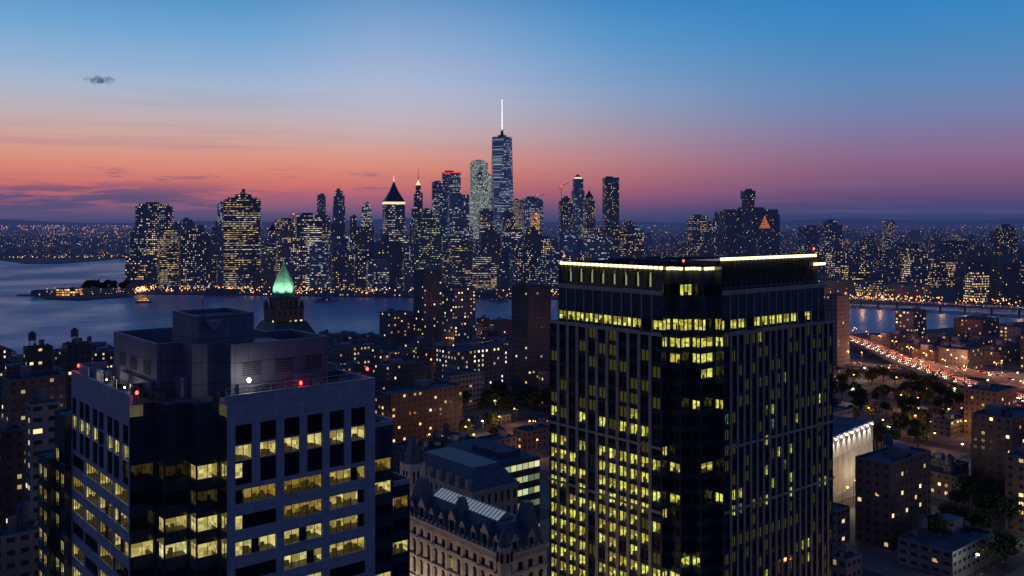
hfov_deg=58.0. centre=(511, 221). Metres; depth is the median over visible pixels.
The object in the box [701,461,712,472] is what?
window
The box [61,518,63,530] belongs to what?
window
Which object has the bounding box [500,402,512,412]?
tree
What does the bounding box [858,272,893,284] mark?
housing block
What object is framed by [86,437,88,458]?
window
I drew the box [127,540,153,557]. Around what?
window
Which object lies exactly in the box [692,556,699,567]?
window
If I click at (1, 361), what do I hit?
apartment building
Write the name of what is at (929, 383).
tree
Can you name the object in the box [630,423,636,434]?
window
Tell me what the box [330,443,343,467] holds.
window
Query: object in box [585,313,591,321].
window
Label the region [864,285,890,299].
housing block
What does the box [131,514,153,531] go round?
window
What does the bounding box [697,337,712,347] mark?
window
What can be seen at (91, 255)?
island building
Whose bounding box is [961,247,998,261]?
housing block
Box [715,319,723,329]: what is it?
window
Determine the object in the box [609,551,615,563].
window
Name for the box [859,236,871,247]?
housing block
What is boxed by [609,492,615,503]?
window
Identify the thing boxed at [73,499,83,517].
window
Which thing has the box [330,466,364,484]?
window
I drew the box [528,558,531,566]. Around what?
window
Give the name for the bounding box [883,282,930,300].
housing block
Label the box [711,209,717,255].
municipal building
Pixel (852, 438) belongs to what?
exhibition hall
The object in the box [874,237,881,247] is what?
housing block
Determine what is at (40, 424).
apartment building
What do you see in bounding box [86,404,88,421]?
window
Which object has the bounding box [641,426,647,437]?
window
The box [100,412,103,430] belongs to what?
window
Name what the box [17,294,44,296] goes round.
pier
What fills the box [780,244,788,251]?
housing block
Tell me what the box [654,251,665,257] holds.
housing block
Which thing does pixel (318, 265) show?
office building
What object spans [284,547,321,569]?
window
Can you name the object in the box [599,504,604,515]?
window
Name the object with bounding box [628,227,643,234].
office building
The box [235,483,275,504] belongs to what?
window
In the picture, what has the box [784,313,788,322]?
window
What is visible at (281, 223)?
office tower
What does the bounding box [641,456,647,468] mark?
window
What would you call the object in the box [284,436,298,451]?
window
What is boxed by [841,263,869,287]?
housing block
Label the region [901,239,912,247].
housing block
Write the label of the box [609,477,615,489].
window
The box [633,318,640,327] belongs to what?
window
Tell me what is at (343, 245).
office building
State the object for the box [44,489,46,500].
window
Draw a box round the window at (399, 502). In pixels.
[393,495,407,509]
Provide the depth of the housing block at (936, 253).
2194.63 m
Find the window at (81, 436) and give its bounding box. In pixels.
[80,433,83,455]
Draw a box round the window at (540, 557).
[539,555,542,563]
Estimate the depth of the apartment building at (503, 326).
826.28 m
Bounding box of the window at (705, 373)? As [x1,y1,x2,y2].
[701,368,712,378]
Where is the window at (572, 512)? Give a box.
[570,508,574,519]
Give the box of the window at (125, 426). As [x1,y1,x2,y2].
[124,424,127,444]
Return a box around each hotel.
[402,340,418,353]
[436,342,511,389]
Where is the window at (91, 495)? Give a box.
[86,486,96,505]
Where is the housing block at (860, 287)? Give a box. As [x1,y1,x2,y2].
[855,281,876,297]
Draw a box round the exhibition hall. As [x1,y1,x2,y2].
[833,415,873,497]
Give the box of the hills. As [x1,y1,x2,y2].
[0,218,1023,225]
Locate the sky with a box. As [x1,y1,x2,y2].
[0,0,1023,222]
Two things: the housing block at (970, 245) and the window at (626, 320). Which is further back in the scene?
the housing block at (970, 245)
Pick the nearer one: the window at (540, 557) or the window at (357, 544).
the window at (357, 544)
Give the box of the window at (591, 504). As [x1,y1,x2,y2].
[589,500,594,511]
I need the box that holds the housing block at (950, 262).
[941,258,954,266]
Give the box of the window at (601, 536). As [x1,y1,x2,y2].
[599,533,604,544]
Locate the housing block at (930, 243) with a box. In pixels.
[924,237,939,249]
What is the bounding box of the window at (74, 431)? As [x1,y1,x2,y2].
[73,429,75,449]
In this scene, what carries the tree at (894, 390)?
on the ground at (1000, 569)
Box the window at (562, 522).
[560,519,565,529]
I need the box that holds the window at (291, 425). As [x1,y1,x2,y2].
[284,416,298,436]
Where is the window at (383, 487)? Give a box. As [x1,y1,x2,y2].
[375,480,390,494]
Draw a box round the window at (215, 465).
[191,463,217,479]
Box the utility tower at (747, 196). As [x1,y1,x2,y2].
[740,189,754,255]
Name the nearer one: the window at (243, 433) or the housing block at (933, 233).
the window at (243, 433)
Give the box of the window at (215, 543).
[191,540,217,558]
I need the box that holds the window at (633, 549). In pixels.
[630,544,636,556]
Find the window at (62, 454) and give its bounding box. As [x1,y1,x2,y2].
[61,451,63,463]
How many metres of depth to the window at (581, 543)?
253.00 m
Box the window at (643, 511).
[641,502,647,514]
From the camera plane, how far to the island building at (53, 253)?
3197.27 m
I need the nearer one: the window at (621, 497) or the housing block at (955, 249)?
the window at (621, 497)
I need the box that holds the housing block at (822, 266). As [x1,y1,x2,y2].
[821,255,824,273]
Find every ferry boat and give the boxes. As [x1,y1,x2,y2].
[135,298,151,302]
[314,297,337,302]
[489,296,507,301]
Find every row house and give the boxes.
[7,355,21,360]
[328,335,336,344]
[336,332,348,341]
[337,362,353,371]
[350,360,363,371]
[352,369,370,376]
[354,338,366,343]
[362,339,375,343]
[364,332,377,336]
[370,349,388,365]
[371,334,388,343]
[375,383,385,389]
[382,336,401,347]
[391,350,411,358]
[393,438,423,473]
[418,441,435,450]
[428,429,440,447]
[431,423,458,443]
[441,431,474,440]
[474,333,492,338]
[482,327,499,336]
[833,502,849,545]
[918,335,940,346]
[927,332,952,340]
[931,452,968,473]
[931,454,963,497]
[962,338,983,346]
[985,346,1003,365]
[986,334,998,339]
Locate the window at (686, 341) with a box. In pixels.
[677,337,689,347]
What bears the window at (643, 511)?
in the office tower at (691, 421)
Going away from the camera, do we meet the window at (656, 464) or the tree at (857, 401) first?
the window at (656, 464)
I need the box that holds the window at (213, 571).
[198,566,217,575]
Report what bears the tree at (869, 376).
on the ground at (1000, 569)
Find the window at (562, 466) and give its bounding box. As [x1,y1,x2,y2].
[560,463,565,473]
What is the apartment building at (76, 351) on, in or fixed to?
on the ground at (1000, 569)
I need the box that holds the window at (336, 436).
[330,429,343,443]
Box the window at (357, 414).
[351,407,364,425]
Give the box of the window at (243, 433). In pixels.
[235,423,251,444]
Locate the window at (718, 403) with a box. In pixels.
[715,399,722,409]
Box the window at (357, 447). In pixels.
[351,440,364,462]
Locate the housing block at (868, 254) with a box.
[856,244,880,273]
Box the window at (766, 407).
[765,405,767,415]
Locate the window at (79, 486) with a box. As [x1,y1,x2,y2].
[73,476,83,494]
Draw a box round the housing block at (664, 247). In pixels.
[661,242,667,251]
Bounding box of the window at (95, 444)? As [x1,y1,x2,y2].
[94,442,96,463]
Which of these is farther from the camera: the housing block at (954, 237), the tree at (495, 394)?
the housing block at (954, 237)
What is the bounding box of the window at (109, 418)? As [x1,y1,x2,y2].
[108,416,111,434]
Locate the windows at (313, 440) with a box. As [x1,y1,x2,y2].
[39,416,407,575]
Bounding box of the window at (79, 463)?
[73,454,83,471]
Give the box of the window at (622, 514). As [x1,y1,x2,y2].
[620,511,625,522]
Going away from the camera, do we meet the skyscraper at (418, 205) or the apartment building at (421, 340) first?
the apartment building at (421, 340)
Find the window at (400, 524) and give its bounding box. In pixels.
[393,517,407,531]
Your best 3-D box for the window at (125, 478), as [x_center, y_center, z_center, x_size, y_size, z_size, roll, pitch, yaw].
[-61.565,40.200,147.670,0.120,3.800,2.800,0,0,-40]
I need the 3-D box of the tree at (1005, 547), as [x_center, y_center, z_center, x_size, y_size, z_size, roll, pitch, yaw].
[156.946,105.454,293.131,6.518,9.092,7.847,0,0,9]
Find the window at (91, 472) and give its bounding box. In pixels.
[86,463,96,481]
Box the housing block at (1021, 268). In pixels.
[1020,264,1023,274]
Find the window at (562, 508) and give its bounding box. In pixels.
[560,505,565,515]
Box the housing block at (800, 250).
[793,245,811,253]
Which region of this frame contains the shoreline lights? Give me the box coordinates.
[21,247,1016,303]
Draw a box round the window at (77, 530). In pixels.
[73,521,83,541]
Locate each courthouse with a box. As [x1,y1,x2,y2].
[410,477,548,575]
[755,216,774,255]
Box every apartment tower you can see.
[210,252,221,286]
[317,193,325,216]
[413,266,441,341]
[442,279,474,345]
[512,282,550,398]
[559,196,572,228]
[600,176,620,245]
[798,225,817,246]
[818,215,842,250]
[824,292,848,368]
[882,220,894,247]
[990,224,1017,261]
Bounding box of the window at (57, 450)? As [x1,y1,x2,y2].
[56,448,58,459]
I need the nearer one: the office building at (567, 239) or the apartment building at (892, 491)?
the apartment building at (892, 491)
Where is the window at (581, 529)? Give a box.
[579,526,584,536]
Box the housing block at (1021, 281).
[1020,277,1023,285]
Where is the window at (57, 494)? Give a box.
[56,492,58,503]
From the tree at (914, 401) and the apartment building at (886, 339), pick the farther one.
the apartment building at (886, 339)
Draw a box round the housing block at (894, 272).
[882,270,900,275]
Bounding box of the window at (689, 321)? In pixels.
[679,319,691,330]
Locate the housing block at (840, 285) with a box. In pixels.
[818,278,853,298]
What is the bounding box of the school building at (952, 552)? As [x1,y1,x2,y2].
[898,513,992,575]
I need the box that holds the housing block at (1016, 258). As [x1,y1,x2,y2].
[1007,247,1023,263]
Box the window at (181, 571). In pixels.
[166,567,186,575]
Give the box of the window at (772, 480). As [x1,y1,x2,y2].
[771,478,773,488]
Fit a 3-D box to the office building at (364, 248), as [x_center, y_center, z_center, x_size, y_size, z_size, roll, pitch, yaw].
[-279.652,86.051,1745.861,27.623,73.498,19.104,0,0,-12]
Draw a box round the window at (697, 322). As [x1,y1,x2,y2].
[694,319,704,330]
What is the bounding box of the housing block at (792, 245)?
[789,243,797,249]
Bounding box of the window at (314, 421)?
[307,413,321,432]
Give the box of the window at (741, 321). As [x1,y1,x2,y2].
[739,318,744,327]
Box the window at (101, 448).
[100,446,103,468]
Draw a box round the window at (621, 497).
[620,496,625,507]
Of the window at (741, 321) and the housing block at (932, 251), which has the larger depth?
the housing block at (932, 251)
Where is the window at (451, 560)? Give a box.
[450,558,452,569]
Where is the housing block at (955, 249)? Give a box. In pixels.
[939,240,966,262]
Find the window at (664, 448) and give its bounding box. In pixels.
[663,446,666,455]
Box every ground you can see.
[0,223,408,263]
[16,321,1023,575]
[45,223,1023,307]
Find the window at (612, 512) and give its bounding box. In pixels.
[609,507,615,518]
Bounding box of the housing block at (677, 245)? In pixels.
[676,240,679,251]
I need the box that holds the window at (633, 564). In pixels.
[630,559,636,571]
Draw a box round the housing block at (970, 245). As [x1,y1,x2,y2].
[967,241,973,250]
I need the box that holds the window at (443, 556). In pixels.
[442,554,444,565]
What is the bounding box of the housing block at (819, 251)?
[804,247,825,261]
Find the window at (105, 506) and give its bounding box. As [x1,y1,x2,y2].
[100,497,111,517]
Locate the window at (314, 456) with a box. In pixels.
[307,447,321,471]
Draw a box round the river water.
[0,259,1023,353]
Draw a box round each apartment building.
[0,345,10,356]
[0,347,3,407]
[0,418,24,525]
[0,500,37,575]
[1,347,6,361]
[1,365,65,428]
[4,360,22,375]
[23,331,52,373]
[25,388,59,520]
[53,349,61,365]
[62,327,91,408]
[87,336,104,348]
[92,346,113,366]
[317,331,336,335]
[325,329,342,342]
[328,337,369,366]
[344,331,366,340]
[365,343,393,352]
[371,358,426,388]
[375,379,462,443]
[376,346,401,358]
[379,308,413,344]
[409,336,434,345]
[415,336,447,378]
[427,365,430,379]
[434,361,482,409]
[455,338,462,345]
[463,336,493,342]
[475,324,489,334]
[476,315,489,326]
[489,333,511,344]
[490,316,511,337]
[492,337,511,340]
[513,421,548,451]
[538,368,548,405]
[833,366,846,382]
[833,405,852,417]
[855,432,930,550]
[871,332,898,349]
[887,330,917,341]
[895,307,925,337]
[898,339,934,355]
[912,344,939,361]
[932,413,963,436]
[939,343,984,375]
[941,337,979,345]
[953,314,998,338]
[964,330,996,344]
[964,383,1016,434]
[971,403,1023,496]
[984,340,1015,363]
[999,322,1023,342]
[1004,335,1019,360]
[1005,443,1023,533]
[1020,335,1023,367]
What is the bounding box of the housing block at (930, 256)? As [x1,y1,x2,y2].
[928,253,933,260]
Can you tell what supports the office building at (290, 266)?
on the ground at (947, 295)
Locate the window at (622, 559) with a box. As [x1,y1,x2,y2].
[620,555,625,567]
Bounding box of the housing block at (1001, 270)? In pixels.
[989,260,1019,285]
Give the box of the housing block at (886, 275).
[882,273,893,278]
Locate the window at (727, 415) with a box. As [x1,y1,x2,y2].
[725,414,728,424]
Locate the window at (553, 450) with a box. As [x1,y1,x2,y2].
[551,447,556,457]
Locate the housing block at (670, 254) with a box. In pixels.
[666,252,676,257]
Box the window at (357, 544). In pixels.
[330,536,364,557]
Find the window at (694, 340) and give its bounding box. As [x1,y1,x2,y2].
[692,337,702,347]
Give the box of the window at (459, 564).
[458,562,460,573]
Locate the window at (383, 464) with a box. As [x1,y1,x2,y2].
[375,457,390,471]
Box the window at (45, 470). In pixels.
[44,467,46,479]
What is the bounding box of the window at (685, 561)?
[681,556,689,567]
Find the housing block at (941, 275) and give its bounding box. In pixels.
[928,263,954,287]
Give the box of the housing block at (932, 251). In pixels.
[928,245,937,252]
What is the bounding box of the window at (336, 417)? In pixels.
[330,410,343,429]
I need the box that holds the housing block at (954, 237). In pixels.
[949,234,959,240]
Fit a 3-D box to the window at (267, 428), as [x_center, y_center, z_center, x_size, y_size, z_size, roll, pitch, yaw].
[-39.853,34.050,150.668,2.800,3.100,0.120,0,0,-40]
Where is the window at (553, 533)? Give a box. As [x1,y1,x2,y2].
[551,529,556,540]
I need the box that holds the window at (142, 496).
[131,488,153,505]
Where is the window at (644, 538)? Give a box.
[641,533,647,545]
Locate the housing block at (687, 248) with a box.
[679,241,696,256]
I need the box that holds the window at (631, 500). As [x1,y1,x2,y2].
[630,499,636,510]
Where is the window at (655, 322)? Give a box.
[653,320,665,329]
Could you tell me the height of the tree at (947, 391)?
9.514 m
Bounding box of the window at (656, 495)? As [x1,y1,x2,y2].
[653,490,659,502]
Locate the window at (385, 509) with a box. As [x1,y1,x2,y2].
[375,503,390,517]
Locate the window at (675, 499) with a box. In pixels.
[670,493,679,504]
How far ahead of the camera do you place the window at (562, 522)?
258.56 m
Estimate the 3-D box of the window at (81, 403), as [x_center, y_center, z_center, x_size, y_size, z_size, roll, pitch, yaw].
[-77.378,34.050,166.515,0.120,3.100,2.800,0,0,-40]
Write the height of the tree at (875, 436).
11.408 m
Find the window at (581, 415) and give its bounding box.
[579,412,584,422]
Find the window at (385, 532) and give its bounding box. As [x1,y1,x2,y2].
[375,526,390,540]
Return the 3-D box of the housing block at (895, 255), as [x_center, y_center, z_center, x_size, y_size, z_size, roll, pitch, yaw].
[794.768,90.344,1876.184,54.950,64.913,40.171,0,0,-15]
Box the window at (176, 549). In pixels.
[159,541,186,558]
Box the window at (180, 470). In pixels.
[159,463,186,480]
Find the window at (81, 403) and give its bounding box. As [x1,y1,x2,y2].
[80,401,83,418]
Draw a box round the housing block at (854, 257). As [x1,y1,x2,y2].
[853,253,855,262]
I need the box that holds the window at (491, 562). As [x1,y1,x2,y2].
[490,561,493,569]
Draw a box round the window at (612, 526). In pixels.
[609,522,615,533]
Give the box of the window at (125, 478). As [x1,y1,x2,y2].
[124,461,127,484]
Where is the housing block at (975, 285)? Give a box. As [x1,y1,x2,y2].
[963,271,988,302]
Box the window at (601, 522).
[599,518,604,529]
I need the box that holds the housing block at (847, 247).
[843,244,855,252]
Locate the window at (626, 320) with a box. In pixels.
[623,317,630,326]
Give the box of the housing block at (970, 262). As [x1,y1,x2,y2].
[955,250,989,296]
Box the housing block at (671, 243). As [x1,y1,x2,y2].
[668,236,675,251]
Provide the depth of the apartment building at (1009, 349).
720.38 m
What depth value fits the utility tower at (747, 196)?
2190.82 m
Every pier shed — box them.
[205,288,239,294]
[260,288,295,295]
[320,288,355,295]
[374,289,408,296]
[476,289,508,296]
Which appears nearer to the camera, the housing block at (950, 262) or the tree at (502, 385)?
the tree at (502, 385)
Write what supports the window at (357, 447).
in the office tower at (225, 441)
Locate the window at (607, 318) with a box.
[604,315,610,323]
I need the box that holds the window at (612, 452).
[609,448,615,459]
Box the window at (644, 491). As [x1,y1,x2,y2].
[641,487,647,498]
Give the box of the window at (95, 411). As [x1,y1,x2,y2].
[94,409,96,426]
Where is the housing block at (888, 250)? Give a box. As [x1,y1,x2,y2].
[885,248,905,252]
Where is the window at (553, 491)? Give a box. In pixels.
[551,488,556,498]
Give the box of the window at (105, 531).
[100,521,111,541]
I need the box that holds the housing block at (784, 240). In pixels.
[780,236,787,247]
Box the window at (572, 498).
[570,494,574,504]
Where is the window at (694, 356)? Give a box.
[692,353,702,363]
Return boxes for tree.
[103,279,111,285]
[118,283,125,292]
[430,440,446,449]
[458,418,473,431]
[463,391,470,409]
[476,396,492,410]
[480,411,496,429]
[482,390,491,406]
[484,412,500,425]
[487,389,504,410]
[488,425,503,433]
[492,381,507,391]
[493,396,506,411]
[498,396,515,413]
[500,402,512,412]
[501,389,514,397]
[511,403,522,411]
[523,394,537,414]
[528,391,541,412]
[833,380,839,393]
[833,396,840,405]
[834,373,848,382]
[836,381,849,399]
[847,368,860,379]
[847,389,863,407]
[848,404,860,417]
[849,382,861,388]
[849,385,860,392]
[850,396,864,410]
[853,388,869,408]
[857,395,868,411]
[862,371,874,386]
[863,400,882,419]
[866,370,877,385]
[868,366,879,381]
[870,389,883,402]
[872,426,882,449]
[873,386,889,403]
[873,421,884,447]
[873,424,886,448]
[877,365,889,382]
[880,384,891,400]
[880,401,892,416]
[886,428,899,441]
[889,372,900,384]
[889,412,908,432]
[890,386,902,404]
[890,415,909,437]
[894,393,910,405]
[898,387,915,396]
[898,403,912,412]
[899,382,913,390]
[900,410,917,429]
[904,372,913,379]
[906,396,920,407]
[907,425,929,447]
[909,383,918,395]
[909,418,920,426]
[911,373,921,379]
[911,407,926,415]
[914,379,927,385]
[916,389,933,402]
[916,410,933,424]
[916,422,931,444]
[917,384,931,400]
[921,376,934,382]
[925,512,953,534]
[926,373,938,387]
[926,380,932,389]
[930,397,942,413]
[931,381,948,396]
[937,502,961,515]
[938,385,949,396]
[938,405,953,415]
[939,507,965,523]
[944,388,957,395]
[945,489,967,504]
[948,391,956,397]
[950,384,960,392]
[951,473,975,503]
[953,383,963,392]
[953,396,963,405]
[954,481,975,508]
[955,391,963,405]
[955,505,969,520]
[958,407,963,415]
[958,479,987,511]
[963,525,981,532]
[968,509,994,528]
[969,492,990,509]
[972,505,995,528]
[977,540,998,569]
[984,493,1005,526]
[991,498,1023,532]
[992,491,1004,523]
[992,528,1022,563]
[997,540,1018,568]
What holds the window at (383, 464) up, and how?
in the office tower at (225, 441)
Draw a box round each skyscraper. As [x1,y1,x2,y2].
[218,202,223,232]
[333,189,344,222]
[361,202,371,226]
[380,177,408,274]
[409,177,423,241]
[432,181,445,237]
[441,170,460,237]
[470,160,487,238]
[488,174,490,210]
[491,104,512,233]
[571,175,584,239]
[583,191,594,227]
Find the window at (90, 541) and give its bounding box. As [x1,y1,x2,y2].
[86,533,96,553]
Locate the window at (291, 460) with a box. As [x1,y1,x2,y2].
[284,451,298,475]
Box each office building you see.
[129,228,145,257]
[160,229,177,288]
[178,228,209,290]
[210,240,216,253]
[212,221,217,241]
[216,253,223,288]
[217,232,223,253]
[252,263,275,290]
[261,239,276,251]
[261,252,266,262]
[276,237,305,277]
[279,224,291,240]
[280,260,294,286]
[290,241,305,291]
[310,242,327,289]
[325,228,353,287]
[330,222,344,235]
[331,251,353,289]
[333,239,355,252]
[337,249,354,253]
[354,251,363,291]
[357,247,368,252]
[358,242,383,291]
[366,252,388,291]
[371,234,401,287]
[396,275,402,288]
[403,242,417,290]
[442,276,445,286]
[444,274,450,286]
[451,225,472,247]
[451,241,471,286]
[464,411,510,428]
[472,248,479,261]
[472,256,496,289]
[473,233,483,249]
[475,429,516,447]
[480,226,500,287]
[501,251,509,283]
[510,251,517,283]
[511,264,516,287]
[512,247,539,284]
[522,227,542,254]
[535,264,539,283]
[540,250,570,290]
[557,228,576,260]
[577,239,582,250]
[580,223,601,248]
[580,253,583,260]
[584,252,590,260]
[585,237,611,259]
[590,233,605,239]
[612,245,614,256]
[615,231,638,256]
[622,220,633,230]
[626,226,643,258]
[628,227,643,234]
[833,543,860,575]
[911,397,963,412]
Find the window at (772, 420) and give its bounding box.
[771,419,773,428]
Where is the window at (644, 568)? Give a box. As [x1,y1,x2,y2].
[641,563,647,575]
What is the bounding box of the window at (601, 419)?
[599,416,604,427]
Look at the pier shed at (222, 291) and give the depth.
1555.83 m
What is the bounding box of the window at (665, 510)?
[663,509,666,518]
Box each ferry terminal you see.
[31,288,60,295]
[56,287,82,295]
[77,286,113,293]
[122,282,155,290]
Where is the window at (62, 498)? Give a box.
[61,496,63,508]
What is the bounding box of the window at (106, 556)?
[100,545,111,566]
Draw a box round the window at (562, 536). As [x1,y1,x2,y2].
[560,533,565,543]
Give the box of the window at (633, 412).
[630,408,636,419]
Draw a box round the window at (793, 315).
[791,313,795,321]
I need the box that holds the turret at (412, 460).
[399,434,425,497]
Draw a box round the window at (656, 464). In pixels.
[653,459,659,471]
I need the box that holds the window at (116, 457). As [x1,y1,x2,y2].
[115,455,118,478]
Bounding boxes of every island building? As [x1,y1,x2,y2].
[0,250,20,257]
[21,249,37,256]
[33,253,47,257]
[35,248,53,250]
[35,250,50,253]
[47,250,64,256]
[55,249,71,252]
[63,245,83,251]
[63,248,77,255]
[71,249,85,257]
[81,250,103,255]
[85,245,101,252]
[86,254,97,257]
[98,245,106,252]
[110,248,128,255]
[114,249,128,257]
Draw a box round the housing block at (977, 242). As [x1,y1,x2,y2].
[958,234,981,246]
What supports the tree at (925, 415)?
on the ground at (1000, 569)
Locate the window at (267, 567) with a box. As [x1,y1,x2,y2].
[235,559,275,575]
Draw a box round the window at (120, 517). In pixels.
[115,508,127,529]
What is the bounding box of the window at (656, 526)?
[653,521,659,533]
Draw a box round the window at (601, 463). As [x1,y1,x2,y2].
[599,460,604,471]
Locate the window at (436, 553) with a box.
[435,551,437,561]
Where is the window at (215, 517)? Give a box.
[191,515,217,532]
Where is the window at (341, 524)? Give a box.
[330,513,364,533]
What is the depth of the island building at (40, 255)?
3122.08 m
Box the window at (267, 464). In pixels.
[260,455,275,480]
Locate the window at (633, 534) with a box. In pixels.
[630,529,636,541]
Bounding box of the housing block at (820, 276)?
[818,272,828,279]
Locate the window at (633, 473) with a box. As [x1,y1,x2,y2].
[630,468,636,480]
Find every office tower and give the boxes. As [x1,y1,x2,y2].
[38,297,409,575]
[125,255,159,288]
[135,202,173,256]
[172,218,204,233]
[224,189,260,288]
[255,260,315,333]
[265,223,278,242]
[267,244,275,271]
[275,218,295,237]
[297,213,321,287]
[322,215,329,245]
[329,250,357,289]
[350,215,373,252]
[412,208,441,269]
[442,236,460,275]
[448,193,468,235]
[479,209,493,238]
[501,229,525,256]
[502,210,514,231]
[513,199,521,228]
[522,196,542,233]
[531,211,539,233]
[543,236,557,254]
[548,248,834,575]
[686,214,710,256]
[717,207,779,256]
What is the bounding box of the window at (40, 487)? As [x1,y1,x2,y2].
[39,485,41,496]
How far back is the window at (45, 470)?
176.97 m
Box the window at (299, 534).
[284,523,321,544]
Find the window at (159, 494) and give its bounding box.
[157,489,162,505]
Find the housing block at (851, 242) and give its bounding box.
[843,239,854,248]
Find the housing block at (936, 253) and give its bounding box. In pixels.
[934,245,938,262]
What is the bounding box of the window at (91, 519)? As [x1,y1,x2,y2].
[86,509,96,529]
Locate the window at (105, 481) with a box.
[100,472,111,492]
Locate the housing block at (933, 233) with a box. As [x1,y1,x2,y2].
[927,230,941,240]
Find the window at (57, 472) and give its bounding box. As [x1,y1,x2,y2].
[56,470,58,481]
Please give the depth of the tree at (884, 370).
626.63 m
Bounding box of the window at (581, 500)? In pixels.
[579,497,584,508]
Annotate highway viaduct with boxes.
[846,362,1023,378]
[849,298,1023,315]
[849,335,1023,405]
[914,358,1023,385]
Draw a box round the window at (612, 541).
[609,537,615,548]
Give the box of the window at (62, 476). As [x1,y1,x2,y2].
[61,474,63,485]
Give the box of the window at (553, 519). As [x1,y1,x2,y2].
[551,516,556,526]
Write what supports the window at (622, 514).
in the office tower at (691, 421)
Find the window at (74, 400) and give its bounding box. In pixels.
[73,398,75,414]
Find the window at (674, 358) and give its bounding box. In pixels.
[670,353,679,363]
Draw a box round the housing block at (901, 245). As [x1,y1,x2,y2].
[892,243,909,248]
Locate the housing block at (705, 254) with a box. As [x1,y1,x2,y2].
[699,253,713,256]
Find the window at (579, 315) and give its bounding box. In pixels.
[576,312,582,320]
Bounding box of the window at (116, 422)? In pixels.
[115,420,118,438]
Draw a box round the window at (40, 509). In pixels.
[39,506,41,517]
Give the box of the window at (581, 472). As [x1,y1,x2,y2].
[579,469,584,479]
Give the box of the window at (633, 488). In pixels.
[630,484,636,495]
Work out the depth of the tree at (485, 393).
545.97 m
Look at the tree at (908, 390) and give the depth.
543.12 m
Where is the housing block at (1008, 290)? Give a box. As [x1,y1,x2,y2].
[989,279,1023,302]
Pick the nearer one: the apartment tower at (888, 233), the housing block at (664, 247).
the apartment tower at (888, 233)
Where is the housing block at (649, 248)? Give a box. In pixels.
[644,244,652,251]
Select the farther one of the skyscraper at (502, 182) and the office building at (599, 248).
the skyscraper at (502, 182)
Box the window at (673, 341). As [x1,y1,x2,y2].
[670,337,682,347]
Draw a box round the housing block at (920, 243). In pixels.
[917,240,923,247]
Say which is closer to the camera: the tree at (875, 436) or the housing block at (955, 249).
the tree at (875, 436)
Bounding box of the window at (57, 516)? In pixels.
[56,513,58,525]
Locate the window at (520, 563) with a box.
[518,562,521,570]
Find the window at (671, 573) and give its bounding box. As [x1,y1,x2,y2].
[670,571,679,575]
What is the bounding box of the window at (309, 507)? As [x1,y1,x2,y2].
[284,498,321,519]
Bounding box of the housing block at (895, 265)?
[889,260,900,271]
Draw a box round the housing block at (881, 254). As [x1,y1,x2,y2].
[867,242,881,271]
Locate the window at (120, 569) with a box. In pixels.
[115,559,127,575]
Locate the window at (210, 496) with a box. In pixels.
[191,489,217,505]
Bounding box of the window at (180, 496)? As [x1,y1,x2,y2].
[165,489,186,506]
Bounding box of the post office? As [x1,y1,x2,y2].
[421,438,540,526]
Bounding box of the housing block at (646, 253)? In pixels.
[644,248,653,256]
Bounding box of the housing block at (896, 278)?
[888,275,900,281]
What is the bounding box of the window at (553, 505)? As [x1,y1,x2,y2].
[551,502,556,512]
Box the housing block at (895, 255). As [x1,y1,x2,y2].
[885,250,905,270]
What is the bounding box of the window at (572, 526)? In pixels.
[570,522,574,533]
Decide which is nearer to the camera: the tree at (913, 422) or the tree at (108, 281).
the tree at (913, 422)
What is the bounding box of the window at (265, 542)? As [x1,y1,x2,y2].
[235,534,275,556]
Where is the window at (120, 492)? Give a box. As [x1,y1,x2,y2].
[115,483,127,503]
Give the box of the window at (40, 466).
[39,463,41,474]
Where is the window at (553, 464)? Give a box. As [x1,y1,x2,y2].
[551,460,556,471]
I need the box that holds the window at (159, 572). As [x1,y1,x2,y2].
[157,567,162,575]
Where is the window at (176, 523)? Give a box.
[159,515,186,532]
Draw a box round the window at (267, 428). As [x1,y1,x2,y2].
[260,420,275,440]
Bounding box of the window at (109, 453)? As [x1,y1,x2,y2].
[108,451,111,474]
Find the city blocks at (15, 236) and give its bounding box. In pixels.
[0,224,1023,246]
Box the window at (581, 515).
[579,511,584,522]
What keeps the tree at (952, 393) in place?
on the ground at (1000, 569)
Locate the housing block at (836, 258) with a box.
[825,244,852,278]
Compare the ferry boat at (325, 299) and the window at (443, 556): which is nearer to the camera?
the window at (443, 556)
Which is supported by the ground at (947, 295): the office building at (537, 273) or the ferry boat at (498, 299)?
the office building at (537, 273)
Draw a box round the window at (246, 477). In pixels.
[235,459,251,485]
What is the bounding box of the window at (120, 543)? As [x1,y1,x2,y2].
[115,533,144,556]
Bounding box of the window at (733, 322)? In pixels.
[731,319,736,328]
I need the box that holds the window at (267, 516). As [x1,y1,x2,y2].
[235,508,275,530]
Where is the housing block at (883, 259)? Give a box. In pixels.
[882,251,884,267]
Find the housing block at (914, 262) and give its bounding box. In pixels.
[901,244,927,283]
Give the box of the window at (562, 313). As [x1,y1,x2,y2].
[559,310,565,318]
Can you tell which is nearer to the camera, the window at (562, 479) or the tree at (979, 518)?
the window at (562, 479)
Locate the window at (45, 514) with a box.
[44,511,46,522]
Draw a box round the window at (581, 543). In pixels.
[579,540,584,551]
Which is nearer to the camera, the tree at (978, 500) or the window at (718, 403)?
the window at (718, 403)
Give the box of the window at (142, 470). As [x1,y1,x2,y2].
[126,462,153,479]
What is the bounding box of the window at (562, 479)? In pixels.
[560,477,565,487]
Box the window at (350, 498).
[330,489,364,508]
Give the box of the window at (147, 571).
[131,566,153,575]
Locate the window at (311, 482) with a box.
[284,474,321,494]

